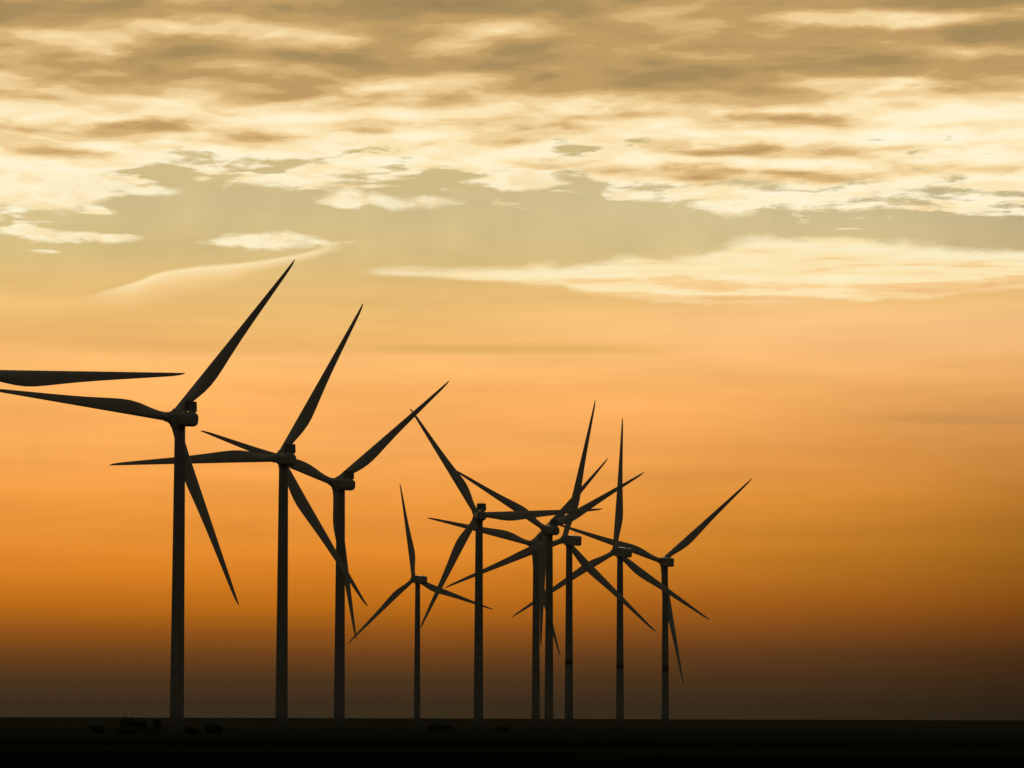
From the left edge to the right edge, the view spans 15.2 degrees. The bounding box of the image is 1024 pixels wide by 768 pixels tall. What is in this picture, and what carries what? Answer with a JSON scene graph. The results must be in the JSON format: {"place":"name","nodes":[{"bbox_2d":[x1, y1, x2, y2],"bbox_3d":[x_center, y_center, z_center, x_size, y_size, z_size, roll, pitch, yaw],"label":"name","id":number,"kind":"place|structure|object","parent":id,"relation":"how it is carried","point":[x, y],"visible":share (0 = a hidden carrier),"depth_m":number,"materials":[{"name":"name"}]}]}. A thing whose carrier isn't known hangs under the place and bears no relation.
{"place":"outdoors","nodes":[
{"label":"outdoors","id":0,"kind":"place"},
{"bbox_2d":[0,717,1023,767],"bbox_3d":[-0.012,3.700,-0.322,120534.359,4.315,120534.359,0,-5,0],"label":"ground","id":1,"kind":"structure","parent":0,"point":[50,742],"depth_m":753.56,"materials":[{"name":"soil"}]},
{"bbox_2d":[0,370,184,386],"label":"blade","id":2,"kind":"object","parent":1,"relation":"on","point":[30,378],"visible":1,"depth_m":910.39,"materials":[{"name":"white paint"}]},
{"bbox_2d":[89,724,105,733],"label":"shrub","id":3,"kind":"object","parent":1,"relation":"on","point":[97,729],"visible":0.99,"depth_m":1145.03,"materials":[{"name":"black plant"}]},
{"bbox_2d":[120,716,133,727],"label":"shrub","id":4,"kind":"object","parent":1,"relation":"on","point":[125,723],"visible":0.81,"depth_m":1494.66,"materials":[{"name":"black plant"}]},
{"bbox_2d":[115,726,142,734],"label":"shrub","id":5,"kind":"object","parent":1,"relation":"on","point":[126,730],"visible":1,"depth_m":1076.06,"materials":[{"name":"black plant"}]},
{"bbox_2d":[133,719,149,729],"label":"shrub","id":6,"kind":"object","parent":1,"relation":"on","point":[142,724],"visible":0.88,"depth_m":1453.13,"materials":[{"name":"black plant"}]},
{"bbox_2d":[0,259,294,735],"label":"wind turbine","id":7,"kind":"object","parent":1,"relation":"on","point":[177,419],"visible":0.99,"depth_m":1026.34,"materials":[{"name":"white paint"}]},
{"bbox_2d":[141,727,163,734],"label":"shrub","id":8,"kind":"object","parent":1,"relation":"on","point":[152,731],"visible":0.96,"depth_m":1053.80,"materials":[{"name":"black plant"}]},
{"bbox_2d":[151,719,163,729],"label":"shrub","id":9,"kind":"object","parent":1,"relation":"on","point":[157,723],"visible":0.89,"depth_m":1472.86,"materials":[{"name":"black plant"}]},
{"bbox_2d":[184,726,199,733],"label":"shrub","id":10,"kind":"object","parent":1,"relation":"on","point":[192,730],"visible":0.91,"depth_m":1114.59,"materials":[{"name":"black plant"}]},
{"bbox_2d":[203,724,222,732],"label":"shrub","id":11,"kind":"object","parent":1,"relation":"on","point":[214,728],"visible":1,"depth_m":1174.74,"materials":[{"name":"black plant"}]},
{"bbox_2d":[109,304,367,733],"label":"wind turbine","id":12,"kind":"object","parent":1,"relation":"on","point":[284,457],"visible":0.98,"depth_m":1184.28,"materials":[{"name":"white paint"}]},
{"bbox_2d":[201,381,448,731],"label":"wind turbine","id":13,"kind":"object","parent":1,"relation":"on","point":[342,482],"visible":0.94,"depth_m":1313.18,"materials":[{"name":"white paint"}]},
{"bbox_2d":[348,485,491,726],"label":"wind turbine","id":14,"kind":"object","parent":1,"relation":"on","point":[417,580],"visible":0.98,"depth_m":2207.38,"materials":[{"name":"white paint"}]},
{"bbox_2d":[427,724,453,730],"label":"shrub","id":15,"kind":"object","parent":1,"relation":"on","point":[435,727],"visible":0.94,"depth_m":1414.82,"materials":[{"name":"black plant"}]},
{"bbox_2d":[492,726,512,730],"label":"shrub","id":16,"kind":"object","parent":1,"relation":"on","point":[504,728],"visible":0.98,"depth_m":1491.53,"materials":[{"name":"black plant"}]},
{"bbox_2d":[410,409,602,730],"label":"wind turbine","id":17,"kind":"object","parent":1,"relation":"on","point":[479,517],"visible":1,"depth_m":1510.53,"materials":[{"name":"white paint"}]},
{"bbox_2d":[428,458,607,729],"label":"wind turbine","id":18,"kind":"object","parent":1,"relation":"on","point":[508,535],"visible":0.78,"depth_m":1763.44,"materials":[{"name":"white paint"}]},
{"bbox_2d":[444,402,655,729],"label":"wind turbine","id":19,"kind":"object","parent":1,"relation":"on","point":[570,542],"visible":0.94,"depth_m":1720.57,"materials":[{"name":"white paint"}]},
{"bbox_2d":[458,471,643,729],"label":"wind turbine","id":20,"kind":"object","parent":1,"relation":"on","point":[545,558],"visible":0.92,"depth_m":1627.70,"materials":[{"name":"white paint"}]},
{"bbox_2d":[513,418,709,728],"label":"wind turbine","id":21,"kind":"object","parent":1,"relation":"on","point":[621,554],"visible":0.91,"depth_m":1839.75,"materials":[{"name":"black paint"}]},
{"bbox_2d":[560,478,751,728],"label":"wind turbine","id":22,"kind":"object","parent":1,"relation":"on","point":[666,561],"visible":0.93,"depth_m":1955.19,"materials":[{"name":"black paint"}]},
{"bbox_2d":[0,0,1023,719],"label":"sky","id":23,"kind":"structure","parent":0,"point":[780,243],"materials":[{"name":"orange"}]}
]}

